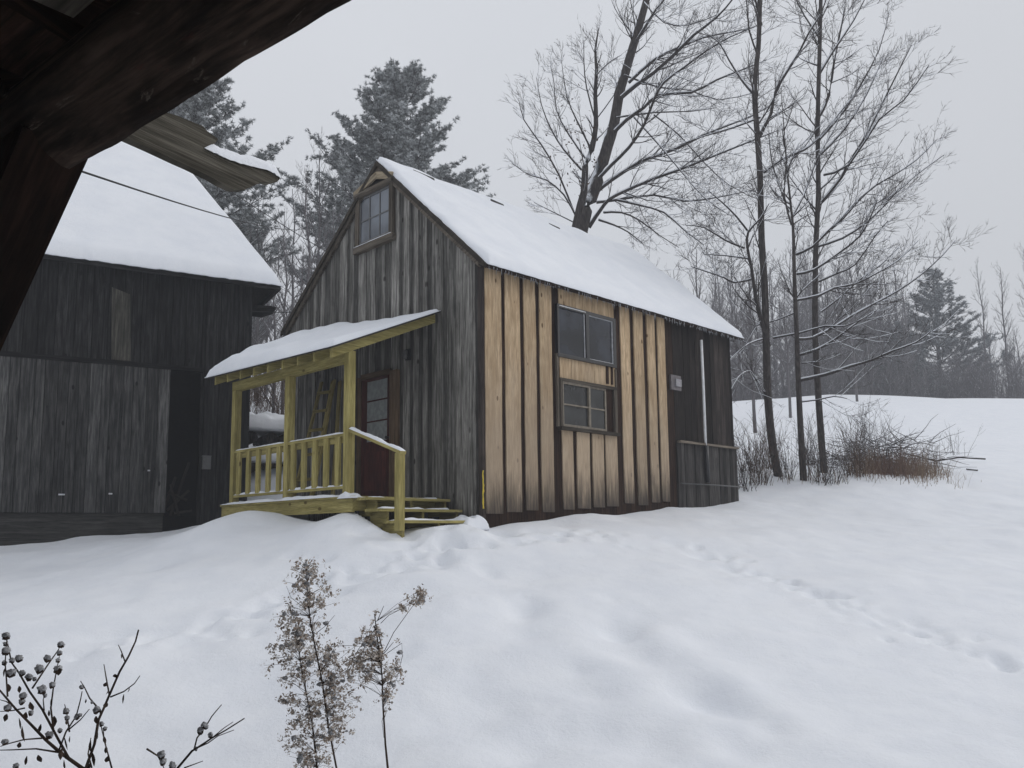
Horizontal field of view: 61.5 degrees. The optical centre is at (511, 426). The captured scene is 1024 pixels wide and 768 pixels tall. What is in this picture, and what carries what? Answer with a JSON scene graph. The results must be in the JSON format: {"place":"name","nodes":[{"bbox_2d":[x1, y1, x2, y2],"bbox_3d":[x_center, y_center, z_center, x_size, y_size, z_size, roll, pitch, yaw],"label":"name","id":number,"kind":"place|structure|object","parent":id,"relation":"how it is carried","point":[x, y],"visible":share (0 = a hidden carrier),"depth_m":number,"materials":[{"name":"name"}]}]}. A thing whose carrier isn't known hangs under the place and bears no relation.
{"place":"outdoors","nodes":[
{"label":"outdoors","id":0,"kind":"place"},
{"bbox_2d":[0,394,1023,767],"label":"ground","id":1,"kind":"structure","parent":0,"point":[848,622],"depth_m":8.62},
{"bbox_2d":[0,630,139,767],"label":"seedhead weed","id":2,"kind":"object","parent":1,"relation":"on","point":[40,669],"visible":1,"depth_m":1.89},
{"bbox_2d":[0,141,282,545],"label":"barn","id":3,"kind":"structure","parent":1,"relation":"on","point":[131,327],"depth_m":15.98,"materials":[{"name":"wood"}]},
{"bbox_2d":[0,356,170,512],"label":"door","id":4,"kind":"structure","parent":3,"relation":"in","point":[139,450],"depth_m":15.35,"materials":[{"name":"wood"}]},
{"bbox_2d":[163,462,191,515],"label":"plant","id":5,"kind":"object","parent":3,"relation":"in","point":[176,497],"visible":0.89,"depth_m":16.46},
{"bbox_2d":[82,171,317,229],"bbox_3d":[-3.490,-3.311,13.600,0.008,7.334,20.377,1,-7,-10],"label":"cable","id":6,"kind":"object","parent":3,"relation":"attached to","point":[172,200],"visible":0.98,"depth_m":4.62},
{"bbox_2d":[232,192,324,250],"bbox_3d":[-6.227,-5.668,24.748,0.022,0.238,10.966,-3,-7,15],"label":"cable","id":7,"kind":"object","parent":3,"relation":"attached to","point":[276,220],"visible":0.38,"depth_m":23.63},
{"bbox_2d":[0,0,350,350],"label":"open shed","id":8,"kind":"structure","parent":1,"relation":"on","point":[82,82],"depth_m":2.12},
{"bbox_2d":[122,113,280,191],"bbox_3d":[-1.068,-0.937,2.926,0.052,0.174,0.728,-5,-8,30],"label":"broken plank","id":9,"kind":"object","parent":8,"relation":"attached to","point":[185,144],"visible":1,"depth_m":2.91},
{"bbox_2d":[146,704,244,767],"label":"weed","id":10,"kind":"object","parent":1,"relation":"on","point":[160,755],"visible":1,"depth_m":1.90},
{"bbox_2d":[167,77,302,267],"bbox_3d":[-12.408,-8.230,30.242,9.612,14.904,9.138,4,-8,-32],"label":"pine tree","id":11,"kind":"object","parent":1,"relation":"on","point":[195,109],"visible":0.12,"depth_m":30.39,"materials":[{"name":"green plant"}]},
{"bbox_2d":[238,205,282,341],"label":"pine tree","id":12,"kind":"object","parent":1,"relation":"on","point":[261,324],"visible":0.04,"depth_m":42.74,"materials":[{"name":"grey plant"}]},
{"bbox_2d":[239,213,288,386],"bbox_3d":[-8.283,-3.716,27.392,2.401,6.430,2.686,-4,-8,25],"label":"bare tree","id":13,"kind":"object","parent":1,"relation":"on","point":[269,302],"visible":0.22,"depth_m":27.36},
{"bbox_2d":[250,190,281,398],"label":"bare tree","id":14,"kind":"object","parent":1,"relation":"on","point":[257,318],"visible":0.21,"depth_m":30.82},
{"bbox_2d":[249,411,283,472],"bbox_3d":[-4.728,0.670,19.286,2.900,2.056,1.650,4,-8,-30],"label":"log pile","id":15,"kind":"object","parent":1,"relation":"on","point":[266,427],"visible":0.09,"depth_m":18.52,"materials":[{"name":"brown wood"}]},
{"bbox_2d":[250,369,284,414],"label":"thicket","id":16,"kind":"object","parent":1,"relation":"on","point":[258,396],"visible":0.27,"depth_m":23.63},
{"bbox_2d":[252,241,293,395],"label":"bare tree","id":17,"kind":"object","parent":1,"relation":"on","point":[266,340],"visible":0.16,"depth_m":36.60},
{"bbox_2d":[251,234,297,412],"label":"bare tree","id":18,"kind":"object","parent":1,"relation":"on","point":[274,323],"visible":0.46,"depth_m":24.39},
{"bbox_2d":[255,198,307,413],"bbox_3d":[-7.136,-3.757,26.530,1.617,6.987,1.852,-7,-10,41],"label":"bare tree","id":19,"kind":"object","parent":1,"relation":"on","point":[287,283],"visible":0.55,"depth_m":26.54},
{"bbox_2d":[252,176,314,372],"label":"bare tree","id":20,"kind":"object","parent":1,"relation":"on","point":[299,232],"visible":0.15,"depth_m":41.19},
{"bbox_2d":[263,241,318,336],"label":"bare tree","id":21,"kind":"object","parent":1,"relation":"on","point":[300,285],"visible":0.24,"depth_m":22.60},
{"bbox_2d":[268,162,336,337],"bbox_3d":[-6.735,-4.614,27.598,1.995,8.492,2.692,-4,-8,22],"label":"bare tree","id":22,"kind":"object","parent":1,"relation":"on","point":[309,248],"visible":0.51,"depth_m":27.74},
{"bbox_2d":[260,557,361,767],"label":"goldenrod","id":23,"kind":"object","parent":1,"relation":"on","point":[297,644],"visible":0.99,"depth_m":2.98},
{"bbox_2d":[280,130,344,304],"bbox_3d":[-7.262,-5.980,32.011,2.767,10.412,2.607,-2,-7,11],"label":"bare tree","id":24,"kind":"object","parent":1,"relation":"on","point":[319,215],"visible":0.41,"depth_m":32.06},
{"bbox_2d":[280,204,348,385],"bbox_3d":[-5.429,-3.261,24.494,2.520,6.760,2.819,1,-7,-15],"label":"bare tree","id":25,"kind":"object","parent":1,"relation":"on","point":[330,231],"visible":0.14,"depth_m":24.39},
{"bbox_2d":[308,149,348,253],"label":"bare tree","id":26,"kind":"object","parent":1,"relation":"on","point":[332,194],"visible":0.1,"depth_m":34.94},
{"bbox_2d":[205,309,464,537],"bbox_3d":[-2.736,-0.149,13.190,1.952,3.736,4.830,6,-10,-44],"label":"porch","id":27,"kind":"object","parent":1,"relation":"on","point":[293,356],"visible":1,"depth_m":12.62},
{"bbox_2d":[293,379,335,496],"bbox_3d":[-3.336,0.211,14.434,0.519,2.202,1.322,-2,-7,7],"label":"wooden frame","id":28,"kind":"object","parent":27,"relation":"on","point":[327,410],"visible":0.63,"depth_m":14.59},
{"bbox_2d":[331,380,341,494],"bbox_3d":[-2.863,0.181,14.019,0.068,2.143,1.353,0,-7,-7],"label":"board","id":29,"kind":"object","parent":27,"relation":"on","point":[337,413],"visible":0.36,"depth_m":14.24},
{"bbox_2d":[335,584,432,767],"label":"bent weed","id":30,"kind":"object","parent":1,"relation":"on","point":[369,641],"visible":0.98,"depth_m":2.99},
{"bbox_2d":[272,57,495,283],"bbox_3d":[-5.785,-8.605,37.134,10.149,15.603,10.675,4,-8,-30],"label":"pine tree","id":31,"kind":"object","parent":1,"relation":"on","point":[395,128],"visible":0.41,"depth_m":36.09,"materials":[{"name":"green plant"}]},
{"bbox_2d":[445,515,489,529],"bbox_3d":[-0.664,1.339,12.051,0.420,0.220,0.580,6,-10,-44],"label":"snow heap","id":32,"kind":"object","parent":1,"relation":"on","point":[478,521],"visible":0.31,"depth_m":11.90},
{"bbox_2d":[280,157,746,529],"bbox_3d":[0.145,-0.979,16.672,7.117,6.724,5.741,6,-10,-44],"label":"cabin","id":33,"kind":"object","parent":1,"relation":"on","point":[541,368],"visible":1,"depth_m":13.96,"materials":[{"name":"brown wood"}]},
{"bbox_2d":[353,175,395,255],"bbox_3d":[-2.325,-3.558,14.486,0.125,1.100,1.104,6,-10,-44],"label":"window","id":34,"kind":"structure","parent":33,"relation":"in","point":[375,217],"depth_m":14.46,"materials":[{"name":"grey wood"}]},
{"bbox_2d":[361,374,389,496],"bbox_3d":[-2.220,0.166,13.954,0.100,1.972,0.800,6,-10,-44],"label":"door","id":35,"kind":"structure","parent":33,"relation":"in","point":[375,391],"depth_m":13.95,"materials":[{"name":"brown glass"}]},
{"bbox_2d":[555,303,616,367],"bbox_3d":[1.210,-1.463,13.986,1.464,0.843,0.076,6,-10,-44],"label":"window","id":36,"kind":"structure","parent":33,"relation":"in","point":[580,335],"depth_m":13.93,"materials":[{"name":"glass"}]},
{"bbox_2d":[555,353,620,435],"bbox_3d":[1.231,-0.500,13.850,1.479,1.201,0.110,6,-10,-44],"label":"window","id":37,"kind":"structure","parent":33,"relation":"in","point":[581,406],"depth_m":13.79,"materials":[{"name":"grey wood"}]},
{"bbox_2d":[498,0,802,262],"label":"leaning tree","id":38,"kind":"object","parent":1,"relation":"on","point":[591,190],"visible":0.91,"depth_m":21.72,"materials":[{"name":"brown plant"}]},
{"bbox_2d":[686,235,732,337],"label":"bare tree","id":39,"kind":"object","parent":1,"relation":"on","point":[696,279],"visible":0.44,"depth_m":34.76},
{"bbox_2d":[702,272,728,313],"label":"bare tree","id":40,"kind":"object","parent":1,"relation":"on","point":[718,294],"visible":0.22,"depth_m":59.59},
{"bbox_2d":[698,246,744,342],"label":"bare tree","id":41,"kind":"object","parent":1,"relation":"on","point":[718,289],"visible":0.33,"depth_m":63.64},
{"bbox_2d":[706,280,737,361],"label":"bare tree","id":42,"kind":"object","parent":1,"relation":"on","point":[719,307],"visible":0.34,"depth_m":38.84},
{"bbox_2d":[699,242,752,353],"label":"bare tree","id":43,"kind":"object","parent":1,"relation":"on","point":[719,288],"visible":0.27,"depth_m":62.86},
{"bbox_2d":[706,236,761,379],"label":"bare tree","id":44,"kind":"object","parent":1,"relation":"on","point":[730,293],"visible":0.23,"depth_m":72.24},
{"bbox_2d":[726,289,747,400],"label":"bare tree","id":45,"kind":"object","parent":1,"relation":"on","point":[735,339],"visible":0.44,"depth_m":55.18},
{"bbox_2d":[720,259,761,364],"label":"bare tree","id":46,"kind":"object","parent":1,"relation":"on","point":[734,299],"visible":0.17,"depth_m":76.58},
{"bbox_2d":[722,249,762,370],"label":"bare tree","id":47,"kind":"object","parent":1,"relation":"on","point":[735,302],"visible":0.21,"depth_m":62.23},
{"bbox_2d":[731,267,761,369],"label":"bare tree","id":48,"kind":"object","parent":1,"relation":"on","point":[746,320],"visible":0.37,"depth_m":56.36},
{"bbox_2d":[725,259,773,431],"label":"bare tree","id":49,"kind":"object","parent":1,"relation":"on","point":[748,366],"visible":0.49,"depth_m":34.59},
{"bbox_2d":[733,291,772,381],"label":"bare tree","id":50,"kind":"object","parent":1,"relation":"on","point":[746,338],"visible":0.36,"depth_m":56.41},
{"bbox_2d":[733,422,777,472],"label":"shrub","id":51,"kind":"object","parent":1,"relation":"on","point":[739,446],"visible":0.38,"depth_m":19.86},
{"bbox_2d":[722,237,790,376],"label":"bare tree","id":52,"kind":"object","parent":1,"relation":"on","point":[761,311],"visible":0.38,"depth_m":61.41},
{"bbox_2d":[734,423,780,491],"bbox_3d":[4.741,0.600,18.073,1.444,1.527,1.505,-7,-10,43],"label":"shrub","id":53,"kind":"object","parent":1,"relation":"on","point":[742,474],"visible":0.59,"depth_m":18.08,"materials":[{"name":"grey plant"}]},
{"bbox_2d":[734,410,784,468],"bbox_3d":[6.085,0.265,20.909,1.060,1.614,1.305,4,-9,-35],"label":"shrub","id":54,"kind":"object","parent":1,"relation":"on","point":[766,447],"visible":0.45,"depth_m":20.82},
{"bbox_2d":[734,399,791,485],"bbox_3d":[5.325,0.385,18.728,2.021,1.803,1.505,-1,-7,0],"label":"shrub","id":55,"kind":"object","parent":1,"relation":"on","point":[762,467],"visible":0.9,"depth_m":18.67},
{"bbox_2d":[741,252,800,389],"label":"bare tree","id":56,"kind":"object","parent":1,"relation":"on","point":[773,363],"visible":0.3,"depth_m":63.08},
{"bbox_2d":[753,279,790,371],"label":"bare tree","id":57,"kind":"object","parent":1,"relation":"on","point":[774,318],"visible":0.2,"depth_m":75.29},
{"bbox_2d":[754,257,792,396],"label":"bare tree","id":58,"kind":"object","parent":1,"relation":"on","point":[770,268],"visible":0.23,"depth_m":70.78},
{"bbox_2d":[660,0,900,476],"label":"bare tree","id":59,"kind":"object","parent":1,"relation":"on","point":[763,316],"visible":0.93,"depth_m":19.25,"materials":[{"name":"brown plant"}]},
{"bbox_2d":[761,271,805,417],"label":"bare tree","id":60,"kind":"object","parent":1,"relation":"on","point":[788,379],"visible":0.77,"depth_m":40.51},
{"bbox_2d":[772,303,799,396],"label":"bare tree","id":61,"kind":"object","parent":1,"relation":"on","point":[785,344],"visible":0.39,"depth_m":55.18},
{"bbox_2d":[767,430,815,480],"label":"shrub","id":62,"kind":"object","parent":1,"relation":"on","point":[786,469],"visible":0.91,"depth_m":19.09,"materials":[{"name":"grey plant"}]},
{"bbox_2d":[771,256,824,372],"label":"bare tree","id":63,"kind":"object","parent":1,"relation":"on","point":[804,344],"visible":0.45,"depth_m":54.79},
{"bbox_2d":[777,247,822,375],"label":"bare tree","id":64,"kind":"object","parent":1,"relation":"on","point":[797,301],"visible":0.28,"depth_m":67.71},
{"bbox_2d":[760,230,840,374],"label":"bare tree","id":65,"kind":"object","parent":1,"relation":"on","point":[806,319],"visible":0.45,"depth_m":60.26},
{"bbox_2d":[771,246,831,371],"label":"bare tree","id":66,"kind":"object","parent":1,"relation":"on","point":[809,300],"visible":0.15,"depth_m":67.33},
{"bbox_2d":[781,239,829,365],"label":"bare tree","id":67,"kind":"object","parent":1,"relation":"on","point":[806,282],"visible":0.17,"depth_m":72.53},
{"bbox_2d":[782,410,836,464],"bbox_3d":[7.526,0.262,21.787,1.374,1.516,1.496,-1,-7,0],"label":"shrub","id":68,"kind":"object","parent":1,"relation":"on","point":[809,454],"visible":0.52,"depth_m":21.69,"materials":[{"name":"grey plant"}]},
{"bbox_2d":[790,300,830,388],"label":"bare tree","id":69,"kind":"object","parent":1,"relation":"on","point":[808,345],"visible":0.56,"depth_m":53.73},
{"bbox_2d":[787,240,835,394],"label":"bare tree","id":70,"kind":"object","parent":1,"relation":"on","point":[810,321],"visible":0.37,"depth_m":62.84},
{"bbox_2d":[787,240,836,340],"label":"bare tree","id":71,"kind":"object","parent":1,"relation":"on","point":[809,281],"visible":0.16,"depth_m":69.97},
{"bbox_2d":[780,240,849,388],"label":"bare tree","id":72,"kind":"object","parent":1,"relation":"on","point":[818,307],"visible":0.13,"depth_m":67.76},
{"bbox_2d":[800,442,837,482],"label":"shrub","id":73,"kind":"object","parent":1,"relation":"on","point":[817,463],"visible":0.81,"depth_m":18.81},
{"bbox_2d":[801,275,854,393],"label":"bare tree","id":74,"kind":"object","parent":1,"relation":"on","point":[830,365],"visible":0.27,"depth_m":57.99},
{"bbox_2d":[796,245,861,370],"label":"bare tree","id":75,"kind":"object","parent":1,"relation":"on","point":[821,283],"visible":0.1,"depth_m":70.99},
{"bbox_2d":[802,269,857,383],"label":"bare tree","id":76,"kind":"object","parent":1,"relation":"on","point":[830,320],"visible":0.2,"depth_m":63.63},
{"bbox_2d":[798,411,864,485],"bbox_3d":[6.895,0.450,18.594,1.434,1.662,1.444,-5,-8,30],"label":"shrub","id":77,"kind":"object","parent":1,"relation":"on","point":[831,466],"visible":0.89,"depth_m":18.64,"materials":[{"name":"grey plant"}]},
{"bbox_2d":[822,260,849,394],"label":"bare tree","id":78,"kind":"object","parent":1,"relation":"on","point":[832,317],"visible":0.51,"depth_m":55.76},
{"bbox_2d":[820,267,863,394],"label":"bare tree","id":79,"kind":"object","parent":1,"relation":"on","point":[839,313],"visible":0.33,"depth_m":62.68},
{"bbox_2d":[820,255,874,393],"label":"bare tree","id":80,"kind":"object","parent":1,"relation":"on","point":[838,295],"visible":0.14,"depth_m":71.35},
{"bbox_2d":[834,289,864,401],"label":"bare tree","id":81,"kind":"object","parent":1,"relation":"on","point":[853,357],"visible":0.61,"depth_m":46.59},
{"bbox_2d":[833,309,867,389],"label":"bare tree","id":82,"kind":"object","parent":1,"relation":"on","point":[849,347],"visible":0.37,"depth_m":55.90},
{"bbox_2d":[837,289,863,394],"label":"bare tree","id":83,"kind":"object","parent":1,"relation":"on","point":[855,342],"visible":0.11,"depth_m":63.89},
{"bbox_2d":[826,392,879,454],"bbox_3d":[9.226,-0.003,23.063,1.399,1.834,1.355,-1,-7,0],"label":"shrub","id":84,"kind":"object","parent":1,"relation":"on","point":[866,434],"visible":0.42,"depth_m":23.00,"materials":[{"name":"grey plant"}]},
{"bbox_2d":[740,0,967,472],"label":"bare tree","id":85,"kind":"object","parent":1,"relation":"on","point":[817,381],"visible":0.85,"depth_m":20.16,"materials":[{"name":"brown plant"}]},
{"bbox_2d":[825,239,882,378],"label":"bare tree","id":86,"kind":"object","parent":1,"relation":"on","point":[848,305],"visible":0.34,"depth_m":61.06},
{"bbox_2d":[721,78,991,480],"bbox_3d":[8.034,-3.584,18.799,6.943,9.637,4.392,-1,-7,0],"label":"bare tree","id":87,"kind":"object","parent":1,"relation":"on","point":[799,401],"visible":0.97,"depth_m":18.95,"materials":[{"name":"brown plant"}]},
{"bbox_2d":[827,412,885,477],"bbox_3d":[7.631,0.380,19.622,1.298,1.600,1.154,4,-8,-31],"label":"shrub","id":88,"kind":"object","parent":1,"relation":"on","point":[856,458],"visible":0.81,"depth_m":19.38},
{"bbox_2d":[831,245,882,374],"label":"bare tree","id":89,"kind":"object","parent":1,"relation":"on","point":[851,291],"visible":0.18,"depth_m":68.48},
{"bbox_2d":[835,277,881,393],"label":"bare tree","id":90,"kind":"object","parent":1,"relation":"on","point":[867,337],"visible":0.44,"depth_m":59.77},
{"bbox_2d":[845,256,884,393],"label":"bare tree","id":91,"kind":"object","parent":1,"relation":"on","point":[861,304],"visible":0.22,"depth_m":68.08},
{"bbox_2d":[832,399,901,464],"bbox_3d":[8.798,0.202,21.096,2.000,1.777,1.704,5,-9,-37],"label":"shrub","id":92,"kind":"object","parent":1,"relation":"on","point":[886,438],"visible":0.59,"depth_m":21.26,"materials":[{"name":"grey plant"}]},
{"bbox_2d":[843,282,894,394],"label":"bare tree","id":93,"kind":"object","parent":1,"relation":"on","point":[869,356],"visible":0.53,"depth_m":55.01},
{"bbox_2d":[843,250,896,386],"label":"bare tree","id":94,"kind":"object","parent":1,"relation":"on","point":[864,272],"visible":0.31,"depth_m":64.48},
{"bbox_2d":[855,278,886,359],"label":"bare tree","id":95,"kind":"object","parent":1,"relation":"on","point":[866,320],"visible":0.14,"depth_m":65.61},
{"bbox_2d":[782,414,968,468],"bbox_3d":[8.898,0.602,21.527,4.806,1.700,2.296,0,-7,-7],"label":"brush pile","id":96,"kind":"object","parent":1,"relation":"on","point":[892,444],"visible":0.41,"depth_m":21.27,"materials":[{"name":"brown plant"}]},
{"bbox_2d":[853,266,897,389],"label":"bare tree","id":97,"kind":"object","parent":1,"relation":"on","point":[874,345],"visible":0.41,"depth_m":61.01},
{"bbox_2d":[731,335,1023,400],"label":"undergrowth","id":98,"kind":"object","parent":1,"relation":"on","point":[962,386],"visible":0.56,"depth_m":53.93,"materials":[{"name":"grey plant"}]},
{"bbox_2d":[861,271,896,389],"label":"bare tree","id":99,"kind":"object","parent":1,"relation":"on","point":[878,315],"visible":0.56,"depth_m":58.58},
{"bbox_2d":[869,248,911,350],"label":"bare tree","id":100,"kind":"object","parent":1,"relation":"on","point":[892,300],"visible":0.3,"depth_m":68.27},
{"bbox_2d":[873,237,907,343],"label":"bare tree","id":101,"kind":"object","parent":1,"relation":"on","point":[891,315],"visible":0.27,"depth_m":73.79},
{"bbox_2d":[886,295,923,395],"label":"bare tree","id":102,"kind":"object","parent":1,"relation":"on","point":[906,350],"visible":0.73,"depth_m":55.79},
{"bbox_2d":[882,277,928,391],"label":"bare tree","id":103,"kind":"object","parent":1,"relation":"on","point":[905,316],"visible":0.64,"depth_m":57.27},
{"bbox_2d":[862,321,955,396],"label":"pine tree","id":104,"kind":"object","parent":1,"relation":"on","point":[921,355],"visible":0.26,"depth_m":57.93,"materials":[{"name":"grey plant"}]},
{"bbox_2d":[890,429,933,470],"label":"shrub","id":105,"kind":"object","parent":1,"relation":"on","point":[900,449],"visible":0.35,"depth_m":20.84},
{"bbox_2d":[897,297,935,360],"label":"bare tree","id":106,"kind":"object","parent":1,"relation":"on","point":[911,327],"visible":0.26,"depth_m":66.51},
{"bbox_2d":[912,432,951,470],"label":"shrub","id":107,"kind":"object","parent":1,"relation":"on","point":[928,455],"visible":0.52,"depth_m":21.57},
{"bbox_2d":[862,266,1017,397],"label":"pine tree","id":108,"kind":"object","parent":1,"relation":"on","point":[936,299],"visible":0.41,"depth_m":66.33,"materials":[{"name":"green plant"}]},
{"bbox_2d":[906,452,985,460],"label":"fallen branch","id":109,"kind":"object","parent":1,"relation":"on","point":[958,457],"visible":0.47,"depth_m":23.22,"materials":[{"name":"wood"}]},
{"bbox_2d":[939,423,984,455],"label":"shrub","id":110,"kind":"object","parent":1,"relation":"on","point":[955,440],"visible":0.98,"depth_m":25.66,"materials":[{"name":"grey plant"}]},
{"bbox_2d":[968,260,990,396],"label":"bare tree","id":111,"kind":"object","parent":1,"relation":"on","point":[983,326],"visible":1,"depth_m":63.21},
{"bbox_2d":[991,262,1013,393],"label":"bare tree","id":112,"kind":"object","parent":1,"relation":"on","point":[1003,316],"visible":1,"depth_m":61.20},
{"bbox_2d":[998,321,1022,372],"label":"bare tree","id":113,"kind":"object","parent":1,"relation":"on","point":[1011,354],"visible":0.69,"depth_m":60.83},
{"bbox_2d":[199,0,1023,399],"label":"sky","id":114,"kind":"structure","parent":0,"point":[295,85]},
{"bbox_2d":[739,442,969,488],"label":"dead grass","id":115,"kind":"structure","parent":0,"point":[913,469],"depth_m":19.66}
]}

